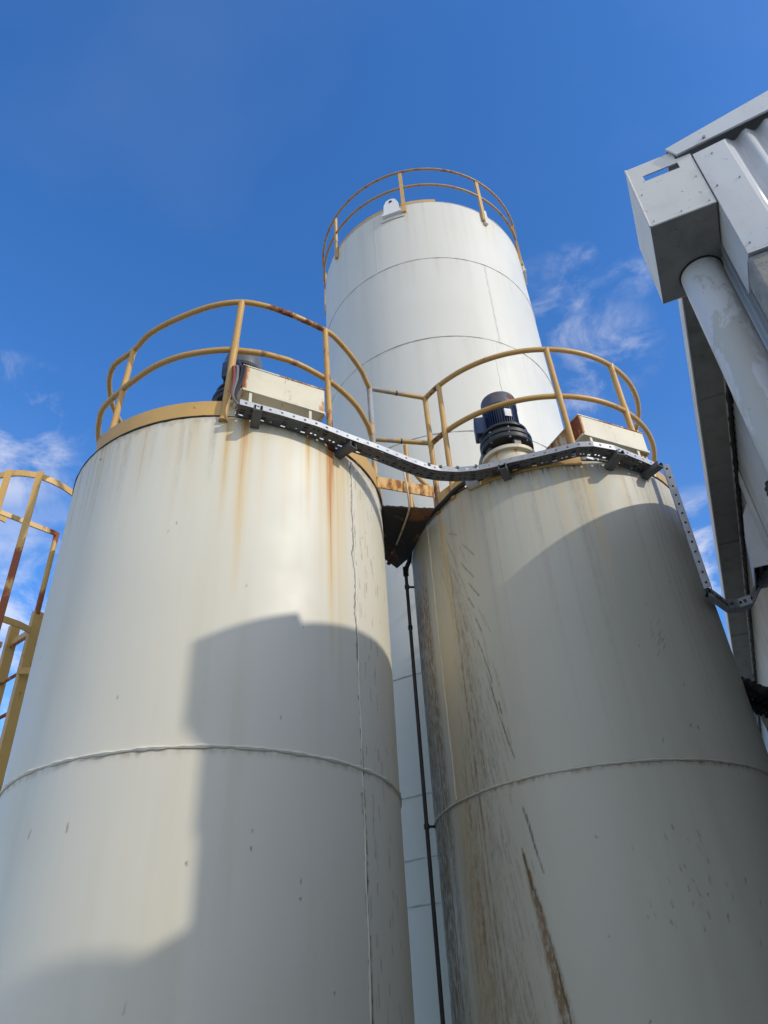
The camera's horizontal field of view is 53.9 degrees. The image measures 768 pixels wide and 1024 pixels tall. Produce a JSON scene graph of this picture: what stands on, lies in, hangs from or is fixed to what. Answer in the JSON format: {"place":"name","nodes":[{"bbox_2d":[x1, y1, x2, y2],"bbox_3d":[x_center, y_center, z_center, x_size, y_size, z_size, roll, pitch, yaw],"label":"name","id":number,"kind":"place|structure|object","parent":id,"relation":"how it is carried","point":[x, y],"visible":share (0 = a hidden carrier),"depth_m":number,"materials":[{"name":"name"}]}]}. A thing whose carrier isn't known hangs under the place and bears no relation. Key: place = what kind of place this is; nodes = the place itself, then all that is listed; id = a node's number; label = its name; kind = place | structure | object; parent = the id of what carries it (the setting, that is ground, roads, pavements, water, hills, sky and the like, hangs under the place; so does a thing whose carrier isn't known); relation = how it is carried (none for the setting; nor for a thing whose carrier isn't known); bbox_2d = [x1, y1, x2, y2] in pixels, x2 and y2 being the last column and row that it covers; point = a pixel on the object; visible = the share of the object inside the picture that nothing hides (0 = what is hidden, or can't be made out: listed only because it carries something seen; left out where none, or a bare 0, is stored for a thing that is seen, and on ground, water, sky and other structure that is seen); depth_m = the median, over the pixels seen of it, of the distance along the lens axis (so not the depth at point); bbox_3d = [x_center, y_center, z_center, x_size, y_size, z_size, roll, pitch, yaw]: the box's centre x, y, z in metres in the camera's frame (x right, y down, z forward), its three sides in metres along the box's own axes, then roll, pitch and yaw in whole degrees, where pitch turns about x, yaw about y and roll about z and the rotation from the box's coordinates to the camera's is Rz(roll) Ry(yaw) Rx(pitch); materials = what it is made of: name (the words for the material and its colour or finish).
{"place":"outdoors","nodes":[
{"label":"outdoors","id":0,"kind":"place"},
{"bbox_2d":[0,0,767,773],"label":"sky","id":1,"kind":"structure","parent":0,"point":[161,161],"materials":[{"name":"blue"}]},
{"label":"ground","id":2,"kind":"structure","parent":0,"visible":0},
{"bbox_2d":[0,415,414,1023],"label":"storage tank","id":3,"kind":"object","parent":2,"relation":"on","point":[200,807],"visible":0.98,"depth_m":3.92,"materials":[{"name":"white metal"}]},
{"bbox_2d":[0,470,72,790],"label":"caged ladder","id":4,"kind":"object","parent":3,"relation":"attached to","point":[28,636],"visible":0.94,"depth_m":5.61,"materials":[{"name":"metal"}]},
{"bbox_2d":[212,353,261,415],"bbox_3d":[-1.084,-0.813,5.677,0.440,1.032,0.454,-4,-36,0],"label":"mixer motor","id":5,"kind":"object","parent":3,"relation":"on","point":[251,360],"visible":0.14,"depth_m":5.62,"materials":[{"name":"black paint"}]},
{"bbox_2d":[231,365,238,405],"bbox_3d":[-1.075,-0.828,5.279,0.063,0.500,0.339,15,-40,-23],"label":"power cable","id":6,"kind":"object","parent":5,"relation":"attached to","point":[234,373],"visible":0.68,"depth_m":5.17,"materials":[{"name":"grey plastic"}]},
{"bbox_2d":[233,365,238,404],"bbox_3d":[-1.065,-0.837,5.289,0.057,0.524,0.334,13,-39,-22],"label":"power cable","id":7,"kind":"object","parent":5,"relation":"attached to","point":[237,377],"visible":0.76,"depth_m":5.19,"materials":[{"name":"grey plastic"}]},
{"bbox_2d":[234,365,243,402],"bbox_3d":[-1.035,-0.828,5.293,0.056,0.508,0.322,7,-38,-15],"label":"power cable","id":8,"kind":"object","parent":5,"relation":"attached to","point":[241,367],"visible":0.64,"depth_m":5.21,"materials":[{"name":"black rubber"}]},
{"bbox_2d":[235,365,245,404],"bbox_3d":[-1.020,-0.821,5.289,0.066,0.490,0.314,7,-38,-14],"label":"power cable","id":9,"kind":"object","parent":5,"relation":"attached to","point":[241,380],"visible":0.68,"depth_m":5.19,"materials":[{"name":"black rubber"}]},
{"bbox_2d":[95,299,428,504],"bbox_3d":[-1.235,-0.409,6.392,2.430,1.429,2.402,-32,-45,33],"label":"guard rail","id":10,"kind":"object","parent":3,"relation":"on","point":[121,427],"visible":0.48,"depth_m":5.76,"materials":[{"name":"metal"}]},
{"bbox_2d":[232,364,325,423],"bbox_3d":[-0.813,-0.662,5.539,0.648,0.512,0.464,14,-40,-23],"label":"steel box","id":11,"kind":"object","parent":3,"relation":"on","point":[272,390],"visible":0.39,"depth_m":5.45,"materials":[{"name":"beige paint"}]},
{"bbox_2d":[377,476,433,567],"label":"link bridge","id":12,"kind":"structure","parent":3,"relation":"attached to","point":[393,518],"depth_m":6.01,"materials":[{"name":"brown metal"}]},
{"bbox_2d":[387,453,409,564],"bbox_3d":[0.108,-0.037,6.253,0.050,0.641,0.809,5,-37,-11],"label":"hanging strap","id":13,"kind":"object","parent":12,"relation":"hanging from","point":[391,556],"visible":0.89,"depth_m":6.01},
{"bbox_2d":[235,399,663,481],"bbox_3d":[0.528,-0.402,5.518,3.213,0.106,0.584,6,-37,-12],"label":"cable tray","id":14,"kind":"object","parent":3,"relation":"attached to","point":[346,448],"visible":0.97,"depth_m":5.55,"materials":[{"name":"metal"}]},
{"bbox_2d":[237,408,635,475],"bbox_3d":[0.521,-0.412,5.535,3.183,0.038,0.481,6,-37,-13],"label":"power cable","id":15,"kind":"object","parent":14,"relation":"in","point":[433,473],"visible":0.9,"depth_m":5.55,"materials":[{"name":"black rubber"}]},
{"bbox_2d":[236,409,642,479],"bbox_3d":[0.509,-0.394,5.557,3.182,0.038,0.502,5,-37,-12],"label":"power cable","id":16,"kind":"object","parent":14,"relation":"in","point":[413,470],"visible":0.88,"depth_m":5.63,"materials":[{"name":"black rubber"}]},
{"bbox_2d":[238,403,647,474],"bbox_3d":[0.535,-0.427,5.516,3.185,0.038,0.495,5,-37,-12],"label":"power cable","id":17,"kind":"object","parent":14,"relation":"in","point":[415,465],"visible":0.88,"depth_m":5.53,"materials":[{"name":"black rubber"}]},
{"bbox_2d":[262,415,638,473],"bbox_3d":[0.527,-0.415,5.530,3.186,0.038,0.503,5,-37,-12],"label":"power cable","id":18,"kind":"object","parent":14,"relation":"in","point":[414,468],"visible":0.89,"depth_m":5.52,"materials":[{"name":"black rubber"}]},
{"bbox_2d":[465,480,480,488],"bbox_3d":[0.696,-0.238,5.794,0.130,0.072,0.064,-24,-41,25],"label":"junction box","id":19,"kind":"object","parent":14,"relation":"attached to","point":[472,484],"visible":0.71,"depth_m":5.77,"materials":[{"name":"grey"}]},
{"bbox_2d":[325,199,563,1023],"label":"storage tank","id":20,"kind":"object","parent":2,"relation":"on","point":[423,298],"visible":0.3,"depth_m":10.25,"materials":[{"name":"white metal"}]},
{"bbox_2d":[322,168,523,314],"bbox_3d":[0.692,-4.181,13.683,3.614,1.236,3.614,-4,-36,0],"label":"guard rail","id":21,"kind":"object","parent":20,"relation":"on","point":[401,187],"visible":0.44,"depth_m":12.67,"materials":[{"name":"metal"}]},
{"bbox_2d":[411,459,767,1023],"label":"storage tank","id":22,"kind":"object","parent":2,"relation":"on","point":[598,756],"visible":0.95,"depth_m":4.53,"materials":[{"name":"white metal"}]},
{"bbox_2d":[403,566,444,1023],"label":"drain pipe","id":23,"kind":"object","parent":22,"relation":"attached to","point":[427,826],"visible":0.99,"depth_m":5.28,"materials":[{"name":"black metal"}]},
{"bbox_2d":[405,464,519,570],"bbox_3d":[0.515,0.042,6.017,0.233,0.278,1.465,20,-42,-29],"label":"rubber hose","id":24,"kind":"object","parent":22,"relation":"attached to","point":[443,502],"visible":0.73,"depth_m":5.92,"materials":[{"name":"black rubber"}]},
{"bbox_2d":[473,391,534,463],"bbox_3d":[1.003,-0.512,6.198,0.465,1.068,0.453,-4,-36,0],"label":"mixer motor","id":25,"kind":"object","parent":22,"relation":"on","point":[502,433],"visible":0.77,"depth_m":6.12,"materials":[{"name":"black paint"}]},
{"bbox_2d":[479,454,484,464],"bbox_3d":[0.788,-0.320,6.040,0.072,0.653,0.133,-22,-40,24],"label":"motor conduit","id":26,"kind":"object","parent":25,"relation":"attached to","point":[481,458],"visible":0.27,"depth_m":6.12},
{"bbox_2d":[403,347,667,514],"bbox_3d":[1.378,-0.135,6.915,2.318,1.527,2.358,-4,-36,0],"label":"guard rail","id":27,"kind":"object","parent":22,"relation":"on","point":[560,396],"visible":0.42,"depth_m":6.36,"materials":[{"name":"metal"}]},
{"bbox_2d":[545,414,655,476],"bbox_3d":[1.684,-0.338,6.151,0.658,0.448,0.704,12,-39,-21],"label":"steel box","id":28,"kind":"object","parent":22,"relation":"on","point":[585,428],"visible":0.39,"depth_m":5.96,"materials":[{"name":"beige paint"}]},
{"bbox_2d":[663,464,764,612],"bbox_3d":[2.429,0.244,5.696,0.659,1.147,0.396,8,-38,-16],"label":"cable tray","id":29,"kind":"object","parent":22,"relation":"attached to","point":[744,603],"visible":0.94,"depth_m":5.51,"materials":[{"name":"metal"}]},
{"bbox_2d":[665,91,767,751],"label":"factory building","id":30,"kind":"structure","parent":2,"relation":"on","point":[728,152],"depth_m":4.71,"materials":[{"name":"paint"}]},
{"bbox_2d":[624,153,721,303],"bbox_3d":[1.430,-1.404,3.724,0.296,0.479,0.489,-17,-38,17],"label":"rainwater head","id":31,"kind":"object","parent":30,"relation":"attached to","point":[675,213],"visible":0.97,"depth_m":3.54},
{"bbox_2d":[679,255,767,471],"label":"downpipe","id":32,"kind":"object","parent":31,"relation":"attached to","point":[737,345],"visible":1,"depth_m":3.29,"materials":[{"name":"white metal"}]},
{"bbox_2d":[741,676,767,701],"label":"corrugated conduit","id":33,"kind":"object","parent":30,"relation":"attached to","point":[758,691],"visible":0.5,"depth_m":5.70,"materials":[{"name":"black plastic"}]},
{"bbox_2d":[743,504,767,588],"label":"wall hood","id":34,"kind":"object","parent":30,"relation":"attached to","point":[757,551],"depth_m":5.41,"materials":[{"name":"white metal"}]},
{"bbox_2d":[746,692,767,705],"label":"corrugated conduit","id":35,"kind":"object","parent":30,"relation":"attached to","point":[763,702],"visible":0.14,"depth_m":5.79,"materials":[{"name":"black plastic"}]},
{"bbox_2d":[748,698,767,717],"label":"corrugated conduit","id":36,"kind":"object","parent":30,"relation":"attached to","point":[759,709],"visible":0.35,"depth_m":5.80,"materials":[{"name":"black plastic"}]},
{"bbox_2d":[761,714,767,731],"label":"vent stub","id":37,"kind":"object","parent":30,"relation":"attached to","point":[764,720],"visible":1,"depth_m":5.72,"materials":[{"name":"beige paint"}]},
{"bbox_2d":[764,480,767,495],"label":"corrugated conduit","id":38,"kind":"object","parent":30,"relation":"attached to","point":[766,486],"visible":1,"depth_m":4.27,"materials":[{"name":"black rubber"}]}
]}

